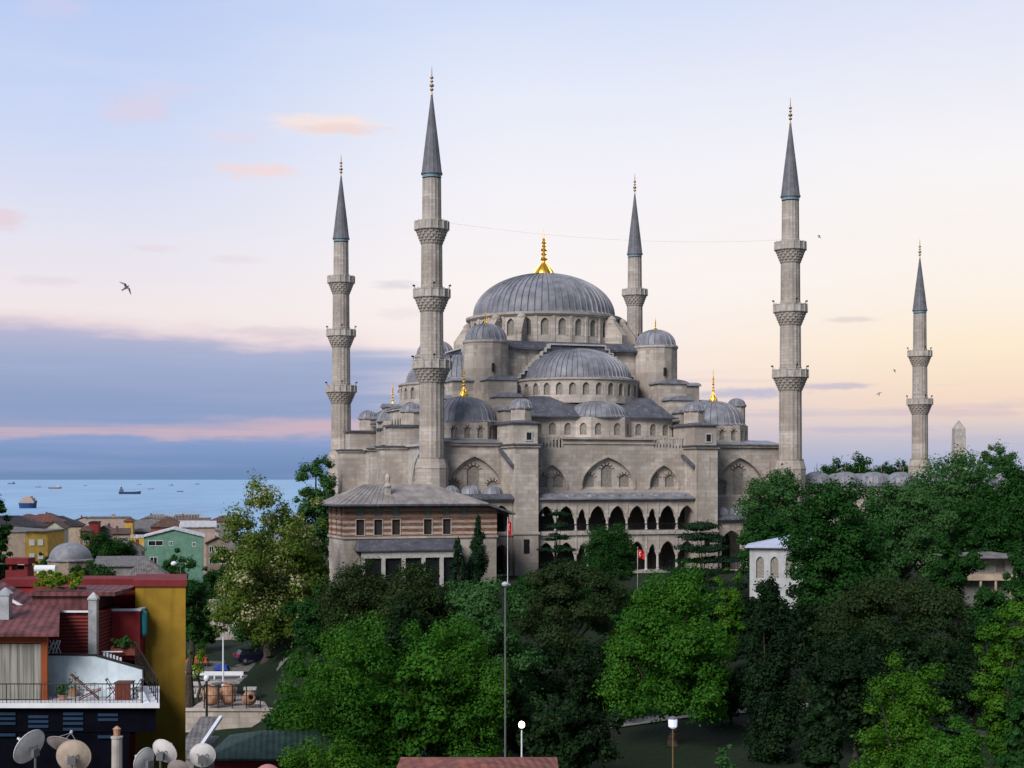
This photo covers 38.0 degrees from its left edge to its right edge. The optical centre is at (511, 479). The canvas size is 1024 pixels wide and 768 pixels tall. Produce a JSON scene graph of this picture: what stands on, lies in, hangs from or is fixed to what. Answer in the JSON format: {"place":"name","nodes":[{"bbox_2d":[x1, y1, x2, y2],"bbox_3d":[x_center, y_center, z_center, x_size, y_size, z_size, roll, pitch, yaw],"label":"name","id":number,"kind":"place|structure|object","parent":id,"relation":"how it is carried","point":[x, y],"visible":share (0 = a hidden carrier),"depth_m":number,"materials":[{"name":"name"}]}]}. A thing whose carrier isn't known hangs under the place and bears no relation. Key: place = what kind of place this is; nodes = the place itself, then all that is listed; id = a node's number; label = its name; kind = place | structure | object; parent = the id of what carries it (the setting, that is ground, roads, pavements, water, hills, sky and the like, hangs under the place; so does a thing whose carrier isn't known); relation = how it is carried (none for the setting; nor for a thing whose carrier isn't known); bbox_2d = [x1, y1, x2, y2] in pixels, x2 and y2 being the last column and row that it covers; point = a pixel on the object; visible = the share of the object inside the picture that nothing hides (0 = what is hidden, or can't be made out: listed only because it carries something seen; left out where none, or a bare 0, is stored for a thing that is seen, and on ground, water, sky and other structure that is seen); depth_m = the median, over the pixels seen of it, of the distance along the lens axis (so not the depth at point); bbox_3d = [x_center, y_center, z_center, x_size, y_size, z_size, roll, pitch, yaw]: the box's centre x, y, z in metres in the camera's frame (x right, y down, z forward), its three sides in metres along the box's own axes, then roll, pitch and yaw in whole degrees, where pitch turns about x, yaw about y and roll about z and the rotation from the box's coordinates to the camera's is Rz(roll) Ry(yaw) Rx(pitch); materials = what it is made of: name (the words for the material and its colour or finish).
{"place":"outdoors","nodes":[
{"label":"outdoors","id":0,"kind":"place"},
{"bbox_2d":[0,480,327,539],"bbox_3d":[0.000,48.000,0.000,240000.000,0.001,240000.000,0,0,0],"label":"sea","id":1,"kind":"structure","parent":0,"point":[74,499],"depth_m":4114.40,"materials":[{"name":"liquid"}]},
{"bbox_2d":[186,640,291,671],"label":"road","id":2,"kind":"structure","parent":0,"point":[248,665],"depth_m":170.47,"materials":[{"name":"asphalt"}]},
{"bbox_2d":[233,647,263,663],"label":"parked car","id":3,"kind":"object","parent":2,"relation":"on","point":[244,655],"visible":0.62,"depth_m":170.50,"materials":[{"name":"blue paint"}]},
{"bbox_2d":[0,0,1023,479],"label":"sky","id":4,"kind":"structure","parent":0,"point":[188,155],"materials":[{"name":"blue"}]},
{"bbox_2d":[186,540,1023,767],"bbox_3d":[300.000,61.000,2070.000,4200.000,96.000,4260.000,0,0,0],"label":"ground","id":5,"kind":"structure","parent":0,"point":[644,745],"depth_m":112.80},
{"bbox_2d":[0,494,14,580],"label":"tree","id":6,"kind":"object","parent":5,"relation":"on","point":[5,530],"visible":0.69,"depth_m":209.93,"materials":[{"name":"green plant"}]},
{"bbox_2d":[0,515,47,528],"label":"house","id":7,"kind":"structure","parent":5,"relation":"on","point":[19,521],"depth_m":354.34,"materials":[{"name":"tile"}]},
{"bbox_2d":[0,526,66,575],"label":"house","id":8,"kind":"structure","parent":5,"relation":"on","point":[27,542],"depth_m":321.38,"materials":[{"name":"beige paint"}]},
{"bbox_2d":[46,543,94,575],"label":"bath house","id":9,"kind":"structure","parent":5,"relation":"on","point":[63,557],"depth_m":267.04,"materials":[{"name":"beige paint"}]},
{"bbox_2d":[0,580,159,767],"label":"terrace house","id":10,"kind":"structure","parent":5,"relation":"on","point":[34,674],"depth_m":62.90,"materials":[{"name":"red paint"}]},
{"bbox_2d":[0,644,40,698],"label":"curtain","id":11,"kind":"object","parent":10,"relation":"in","point":[19,663],"depth_m":62.90,"materials":[{"name":"fabric"}]},
{"bbox_2d":[0,637,47,699],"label":"window frame","id":12,"kind":"structure","parent":10,"relation":"in","point":[43,640],"depth_m":62.85,"materials":[{"name":"orange paint"}]},
{"bbox_2d":[33,569,85,589],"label":"planter","id":13,"kind":"object","parent":10,"relation":"on","point":[58,579],"visible":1,"depth_m":67.35,"materials":[{"name":"red wood"}]},
{"bbox_2d":[110,635,137,654],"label":"planter","id":14,"kind":"object","parent":10,"relation":"on","point":[123,641],"visible":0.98,"depth_m":66.65,"materials":[{"name":"red wood"}]},
{"bbox_2d":[67,560,119,575],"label":"tree","id":15,"kind":"object","parent":5,"relation":"on","point":[104,571],"visible":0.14,"depth_m":201.03,"materials":[{"name":"green plant"}]},
{"bbox_2d":[2,557,186,767],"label":"row house","id":16,"kind":"structure","parent":5,"relation":"on","point":[150,618],"depth_m":70.00,"materials":[{"name":"yellow paint"}]},
{"bbox_2d":[76,527,139,569],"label":"tree","id":17,"kind":"object","parent":5,"relation":"on","point":[105,545],"visible":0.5,"depth_m":282.48,"materials":[{"name":"green plant"}]},
{"bbox_2d":[87,514,130,527],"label":"house","id":18,"kind":"structure","parent":5,"relation":"on","point":[114,520],"depth_m":461.52,"materials":[{"name":"paint"}]},
{"bbox_2d":[93,556,146,575],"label":"house","id":19,"kind":"structure","parent":5,"relation":"on","point":[123,565],"depth_m":243.59,"materials":[{"name":"tile"}]},
{"bbox_2d":[124,559,169,575],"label":"house","id":20,"kind":"structure","parent":5,"relation":"on","point":[147,566],"depth_m":216.92,"materials":[{"name":"tile"}]},
{"bbox_2d":[142,526,204,582],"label":"house","id":21,"kind":"structure","parent":5,"relation":"on","point":[160,545],"depth_m":301.39,"materials":[{"name":"green paint"}]},
{"bbox_2d":[181,555,211,707],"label":"tree","id":22,"kind":"object","parent":5,"relation":"on","point":[195,616],"visible":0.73,"depth_m":149.50,"materials":[{"name":"green plant"}]},
{"bbox_2d":[187,643,207,704],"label":"sapling","id":23,"kind":"object","parent":5,"relation":"on","point":[199,669],"visible":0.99,"depth_m":149.84,"materials":[{"name":"green plant"}]},
{"bbox_2d":[179,521,216,574],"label":"house","id":24,"kind":"structure","parent":5,"relation":"on","point":[207,528],"depth_m":331.20,"materials":[{"name":"paint"}]},
{"bbox_2d":[186,615,220,650],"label":"tree","id":25,"kind":"object","parent":5,"relation":"on","point":[205,637],"visible":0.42,"depth_m":181.06,"materials":[{"name":"green plant"}]},
{"bbox_2d":[186,716,222,767],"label":"shed","id":26,"kind":"structure","parent":5,"relation":"on","point":[203,729],"depth_m":103.89,"materials":[{"name":"grey paint"}]},
{"bbox_2d":[200,556,228,609],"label":"tree","id":27,"kind":"object","parent":5,"relation":"on","point":[211,577],"visible":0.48,"depth_m":229.22,"materials":[{"name":"green plant"}]},
{"bbox_2d":[205,536,229,572],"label":"house","id":28,"kind":"structure","parent":5,"relation":"on","point":[216,541],"depth_m":330.50,"materials":[{"name":"beige paint"}]},
{"bbox_2d":[186,688,274,731],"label":"retaining wall","id":29,"kind":"structure","parent":5,"relation":"on","point":[241,716],"depth_m":142.70,"materials":[{"name":"stone"}]},
{"bbox_2d":[204,684,260,707],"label":"iron fence","id":30,"kind":"object","parent":29,"relation":"on","point":[232,695],"visible":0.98,"depth_m":142.97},
{"bbox_2d":[207,547,282,647],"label":"tree","id":31,"kind":"object","parent":5,"relation":"on","point":[240,637],"visible":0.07,"depth_m":174.60,"materials":[{"name":"green plant"}]},
{"bbox_2d":[203,469,334,663],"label":"blossoming tree","id":32,"kind":"object","parent":5,"relation":"on","point":[255,599],"visible":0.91,"depth_m":166.21,"materials":[{"name":"green plant"}]},
{"bbox_2d":[214,730,349,767],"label":"kiosk","id":33,"kind":"object","parent":5,"relation":"on","point":[256,749],"visible":0.55,"depth_m":85.27,"materials":[{"name":"paint"}]},
{"bbox_2d":[261,660,308,729],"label":"tree","id":34,"kind":"object","parent":5,"relation":"on","point":[269,724],"visible":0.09,"depth_m":103.86,"materials":[{"name":"green plant"}]},
{"bbox_2d":[278,583,337,666],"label":"tree","id":35,"kind":"object","parent":5,"relation":"on","point":[307,625],"visible":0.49,"depth_m":149.02,"materials":[{"name":"green plant"}]},
{"bbox_2d":[292,495,329,597],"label":"tree","id":36,"kind":"object","parent":5,"relation":"on","point":[318,501],"visible":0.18,"depth_m":177.49,"materials":[{"name":"green plant"}]},
{"bbox_2d":[292,454,339,565],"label":"tree","id":37,"kind":"object","parent":5,"relation":"on","point":[316,515],"visible":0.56,"depth_m":233.74,"materials":[{"name":"green plant"}]},
{"bbox_2d":[274,728,389,767],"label":"bush","id":38,"kind":"object","parent":5,"relation":"on","point":[319,759],"visible":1,"depth_m":64.48,"materials":[{"name":"green plant"}]},
{"bbox_2d":[325,162,356,559],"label":"minaret","id":39,"kind":"object","parent":5,"relation":"on","point":[341,391],"visible":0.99,"depth_m":252.67,"materials":[{"name":"stone"}]},
{"bbox_2d":[261,602,424,767],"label":"tree","id":40,"kind":"object","parent":5,"relation":"on","point":[330,708],"visible":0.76,"depth_m":88.17,"materials":[{"name":"green plant"}]},
{"bbox_2d":[311,555,397,637],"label":"tree","id":41,"kind":"object","parent":5,"relation":"on","point":[349,594],"visible":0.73,"depth_m":144.22,"materials":[{"name":"green plant"}]},
{"bbox_2d":[338,593,439,678],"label":"tree","id":42,"kind":"object","parent":5,"relation":"on","point":[403,612],"visible":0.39,"depth_m":126.02,"materials":[{"name":"green plant"}]},
{"bbox_2d":[331,642,457,767],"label":"tree","id":43,"kind":"object","parent":5,"relation":"on","point":[404,722],"visible":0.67,"depth_m":88.52,"materials":[{"name":"green plant"}]},
{"bbox_2d":[372,556,459,638],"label":"tree","id":44,"kind":"object","parent":5,"relation":"on","point":[426,594],"visible":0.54,"depth_m":138.64,"materials":[{"name":"green plant"}]},
{"bbox_2d":[322,474,514,585],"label":"pavilion","id":45,"kind":"structure","parent":5,"relation":"on","point":[415,523],"depth_m":183.29,"materials":[{"name":"brick"}]},
{"bbox_2d":[411,69,451,488],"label":"minaret","id":46,"kind":"object","parent":5,"relation":"on","point":[431,367],"visible":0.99,"depth_m":198.70,"materials":[{"name":"stone"}]},
{"bbox_2d":[367,601,518,756],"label":"tree","id":47,"kind":"object","parent":5,"relation":"on","point":[475,682],"visible":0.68,"depth_m":91.27,"materials":[{"name":"green plant"}]},
{"bbox_2d":[446,536,470,582],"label":"conifer","id":48,"kind":"object","parent":5,"relation":"on","point":[457,566],"visible":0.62,"depth_m":165.84,"materials":[{"name":"green plant"}]},
{"bbox_2d":[464,511,489,586],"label":"cypress","id":49,"kind":"object","parent":5,"relation":"on","point":[478,561],"visible":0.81,"depth_m":167.62,"materials":[{"name":"green plant"}]},
{"bbox_2d":[397,757,558,767],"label":"tiled house","id":50,"kind":"structure","parent":5,"relation":"on","point":[478,762],"depth_m":55.21,"materials":[{"name":"tile"}]},
{"bbox_2d":[430,570,554,710],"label":"tree","id":51,"kind":"object","parent":5,"relation":"on","point":[481,603],"visible":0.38,"depth_m":109.10,"materials":[{"name":"green plant"}]},
{"bbox_2d":[502,582,510,756],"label":"street lamp","id":52,"kind":"object","parent":5,"relation":"on","point":[505,584],"visible":1,"depth_m":79.96,"materials":[{"name":"metal"}]},
{"bbox_2d":[482,680,540,756],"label":"tree","id":53,"kind":"object","parent":5,"relation":"on","point":[516,699],"visible":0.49,"depth_m":99.12,"materials":[{"name":"green plant"}]},
{"bbox_2d":[501,571,552,624],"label":"tree","id":54,"kind":"object","parent":5,"relation":"on","point":[524,586],"visible":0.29,"depth_m":149.10,"materials":[{"name":"green plant"}]},
{"bbox_2d":[508,640,576,700],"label":"tree","id":55,"kind":"object","parent":5,"relation":"on","point":[539,676],"visible":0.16,"depth_m":121.48,"materials":[{"name":"green plant"}]},
{"bbox_2d":[534,509,578,577],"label":"cedar tree","id":56,"kind":"object","parent":5,"relation":"on","point":[558,548],"visible":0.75,"depth_m":177.27,"materials":[{"name":"green plant"}]},
{"bbox_2d":[335,237,778,575],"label":"mosque","id":57,"kind":"structure","parent":5,"relation":"on","point":[580,402],"depth_m":212.34,"materials":[{"name":"grey stone"}]},
{"bbox_2d":[506,553,637,673],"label":"tree","id":58,"kind":"object","parent":5,"relation":"on","point":[550,584],"visible":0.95,"depth_m":123.96,"materials":[{"name":"green plant"}]},
{"bbox_2d":[516,693,627,767],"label":"tree","id":59,"kind":"object","parent":5,"relation":"on","point":[564,735],"visible":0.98,"depth_m":90.80,"materials":[{"name":"green plant"}]},
{"bbox_2d":[529,633,636,713],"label":"tree","id":60,"kind":"object","parent":5,"relation":"on","point":[578,680],"visible":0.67,"depth_m":112.37,"materials":[{"name":"green plant"}]},
{"bbox_2d":[579,522,638,582],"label":"tree","id":61,"kind":"object","parent":5,"relation":"on","point":[613,551],"visible":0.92,"depth_m":166.84,"materials":[{"name":"green plant"}]},
{"bbox_2d":[622,177,647,337],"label":"minaret","id":62,"kind":"object","parent":5,"relation":"on","point":[634,294],"visible":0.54,"depth_m":270.38,"materials":[{"name":"stone"}]},
{"bbox_2d":[588,555,738,745],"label":"tree","id":63,"kind":"object","parent":5,"relation":"on","point":[674,644],"visible":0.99,"depth_m":104.32,"materials":[{"name":"green plant"}]},
{"bbox_2d":[657,519,745,589],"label":"cedar tree","id":64,"kind":"object","parent":5,"relation":"on","point":[701,526],"visible":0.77,"depth_m":166.93,"materials":[{"name":"green plant"}]},
{"bbox_2d":[705,564,747,666],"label":"tree","id":65,"kind":"object","parent":5,"relation":"on","point":[727,610],"visible":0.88,"depth_m":124.75,"materials":[{"name":"green plant"}]},
{"bbox_2d":[704,666,756,723],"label":"tree","id":66,"kind":"object","parent":5,"relation":"on","point":[733,695],"visible":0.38,"depth_m":112.73,"materials":[{"name":"green plant"}]},
{"bbox_2d":[727,578,765,664],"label":"tree","id":67,"kind":"object","parent":5,"relation":"on","point":[747,615],"visible":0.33,"depth_m":133.51,"materials":[{"name":"green plant"}]},
{"bbox_2d":[734,503,791,581],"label":"tree","id":68,"kind":"object","parent":5,"relation":"on","point":[752,523],"visible":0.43,"depth_m":177.25,"materials":[{"name":"green plant"}]},
{"bbox_2d":[738,571,808,763],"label":"conifer","id":69,"kind":"object","parent":5,"relation":"on","point":[768,676],"visible":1,"depth_m":99.13,"materials":[{"name":"green plant"}]},
{"bbox_2d":[729,463,819,561],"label":"tree","id":70,"kind":"object","parent":5,"relation":"on","point":[769,491],"visible":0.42,"depth_m":184.27,"materials":[{"name":"green plant"}]},
{"bbox_2d":[745,535,810,608],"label":"fountain house","id":71,"kind":"structure","parent":5,"relation":"on","point":[768,556],"depth_m":157.66,"materials":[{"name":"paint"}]},
{"bbox_2d":[771,98,808,502],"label":"minaret","id":72,"kind":"object","parent":5,"relation":"on","point":[790,375],"visible":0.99,"depth_m":216.20,"materials":[{"name":"stone"}]},
{"bbox_2d":[778,580,836,689],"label":"tree","id":73,"kind":"object","parent":5,"relation":"on","point":[801,643],"visible":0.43,"depth_m":124.39,"materials":[{"name":"green plant"}]},
{"bbox_2d":[791,681,845,767],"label":"tree","id":74,"kind":"object","parent":5,"relation":"on","point":[822,746],"visible":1,"depth_m":89.36,"materials":[{"name":"green plant"}]},
{"bbox_2d":[768,472,898,628],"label":"tree","id":75,"kind":"object","parent":5,"relation":"on","point":[823,554],"visible":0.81,"depth_m":140.08,"materials":[{"name":"green plant"}]},
{"bbox_2d":[801,618,883,726],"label":"tree","id":76,"kind":"object","parent":5,"relation":"on","point":[837,647],"visible":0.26,"depth_m":109.72,"materials":[{"name":"green plant"}]},
{"bbox_2d":[807,654,896,756],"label":"tree","id":77,"kind":"object","parent":5,"relation":"on","point":[842,687],"visible":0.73,"depth_m":100.45,"materials":[{"name":"green plant"}]},
{"bbox_2d":[838,451,875,473],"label":"tree","id":78,"kind":"object","parent":5,"relation":"on","point":[861,462],"visible":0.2,"depth_m":378.87,"materials":[{"name":"green plant"}]},
{"bbox_2d":[792,573,992,700],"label":"pine tree","id":79,"kind":"object","parent":5,"relation":"on","point":[874,603],"visible":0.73,"depth_m":113.88,"materials":[{"name":"green plant"}]},
{"bbox_2d":[848,649,952,767],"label":"tree","id":80,"kind":"object","parent":5,"relation":"on","point":[913,710],"visible":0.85,"depth_m":83.52,"materials":[{"name":"green plant"}]},
{"bbox_2d":[806,463,1006,564],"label":"courtyard","id":81,"kind":"structure","parent":5,"relation":"on","point":[877,478],"depth_m":224.24,"materials":[{"name":"stone"}]},
{"bbox_2d":[860,476,959,584],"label":"tree","id":82,"kind":"object","parent":5,"relation":"on","point":[920,517],"visible":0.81,"depth_m":173.91,"materials":[{"name":"green plant"}]},
{"bbox_2d":[906,246,932,476],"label":"minaret","id":83,"kind":"object","parent":5,"relation":"on","point":[920,402],"visible":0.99,"depth_m":289.74,"materials":[{"name":"stone"}]},
{"bbox_2d":[865,625,982,732],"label":"tree","id":84,"kind":"object","parent":5,"relation":"on","point":[956,687],"visible":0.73,"depth_m":104.93,"materials":[{"name":"green plant"}]},
{"bbox_2d":[892,443,999,552],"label":"tree","id":85,"kind":"object","parent":5,"relation":"on","point":[959,487],"visible":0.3,"depth_m":197.16,"materials":[{"name":"green plant"}]},
{"bbox_2d":[900,710,991,767],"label":"shrub","id":86,"kind":"object","parent":5,"relation":"on","point":[958,752],"visible":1,"depth_m":75.14,"materials":[{"name":"green plant"}]},
{"bbox_2d":[926,531,989,624],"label":"tree","id":87,"kind":"object","parent":5,"relation":"on","point":[946,572],"visible":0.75,"depth_m":151.13,"materials":[{"name":"green plant"}]},
{"bbox_2d":[951,420,966,469],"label":"obelisk","id":88,"kind":"object","parent":5,"relation":"on","point":[959,433],"visible":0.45,"depth_m":398.57,"materials":[{"name":"stone"}]},
{"bbox_2d":[934,552,1021,609],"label":"villa","id":89,"kind":"object","parent":5,"relation":"on","point":[992,576],"visible":0.35,"depth_m":161.79,"materials":[{"name":"grey paint"}]},
{"bbox_2d":[944,619,1011,728],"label":"tree","id":90,"kind":"object","parent":5,"relation":"on","point":[970,654],"visible":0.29,"depth_m":111.21,"materials":[{"name":"green plant"}]},
{"bbox_2d":[946,482,1023,553],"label":"tree","id":91,"kind":"object","parent":5,"relation":"on","point":[971,531],"visible":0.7,"depth_m":176.37,"materials":[{"name":"green plant"}]},
{"bbox_2d":[959,584,1017,665],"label":"tree","id":92,"kind":"object","parent":5,"relation":"on","point":[991,604],"visible":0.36,"depth_m":127.11,"materials":[{"name":"green plant"}]},
{"bbox_2d":[962,592,1023,767],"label":"tree","id":93,"kind":"object","parent":5,"relation":"on","point":[993,696],"visible":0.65,"depth_m":91.36,"materials":[{"name":"green plant"}]},
{"bbox_2d":[963,448,1023,552],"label":"tree","id":94,"kind":"object","parent":5,"relation":"on","point":[1011,495],"visible":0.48,"depth_m":185.87,"materials":[{"name":"green plant"}]},
{"bbox_2d":[975,439,1018,476],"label":"tree","id":95,"kind":"object","parent":5,"relation":"on","point":[989,458],"visible":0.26,"depth_m":298.91,"materials":[{"name":"green plant"}]},
{"bbox_2d":[992,655,1023,767],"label":"tree","id":96,"kind":"object","parent":5,"relation":"on","point":[1014,734],"visible":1,"depth_m":85.39,"materials":[{"name":"green plant"}]},
{"bbox_2d":[1000,546,1023,622],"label":"tree","id":97,"kind":"object","parent":5,"relation":"on","point":[1014,585],"visible":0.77,"depth_m":149.61,"materials":[{"name":"green plant"}]},
{"bbox_3d":[-15.500,20.349,44.750,17.200,21.199,9.700,0,0,0],"label":"near roof","id":98,"kind":"object","parent":5,"relation":"on","visible":0},
{"bbox_2d":[13,730,44,767],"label":"satellite dish","id":99,"kind":"object","parent":98,"relation":"on","point":[29,745],"visible":1,"depth_m":45.88,"materials":[{"name":"metal"}]},
{"bbox_2d":[56,740,90,767],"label":"satellite dish","id":100,"kind":"object","parent":98,"relation":"on","point":[73,753],"visible":1,"depth_m":44.00,"materials":[{"name":"metal"}]},
{"bbox_2d":[111,726,122,767],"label":"chimney","id":101,"kind":"object","parent":98,"relation":"on","point":[117,737],"visible":1,"depth_m":46.87,"materials":[{"name":"stone"}]},
{"bbox_2d":[133,747,153,767],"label":"satellite dish","id":102,"kind":"object","parent":98,"relation":"on","point":[144,757],"visible":1,"depth_m":44.87,"materials":[{"name":"metal"}]},
{"bbox_2d":[153,739,176,767],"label":"satellite dish","id":103,"kind":"object","parent":98,"relation":"on","point":[164,750],"visible":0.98,"depth_m":45.91,"materials":[{"name":"metal"}]},
{"bbox_2d":[189,743,215,767],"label":"satellite dish","id":104,"kind":"object","parent":98,"relation":"on","point":[201,755],"visible":1,"depth_m":46.48,"materials":[{"name":"metal"}]},
{"bbox_2d":[495,703,987,739],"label":"path","id":105,"kind":"structure","parent":0,"point":[639,720],"depth_m":114.46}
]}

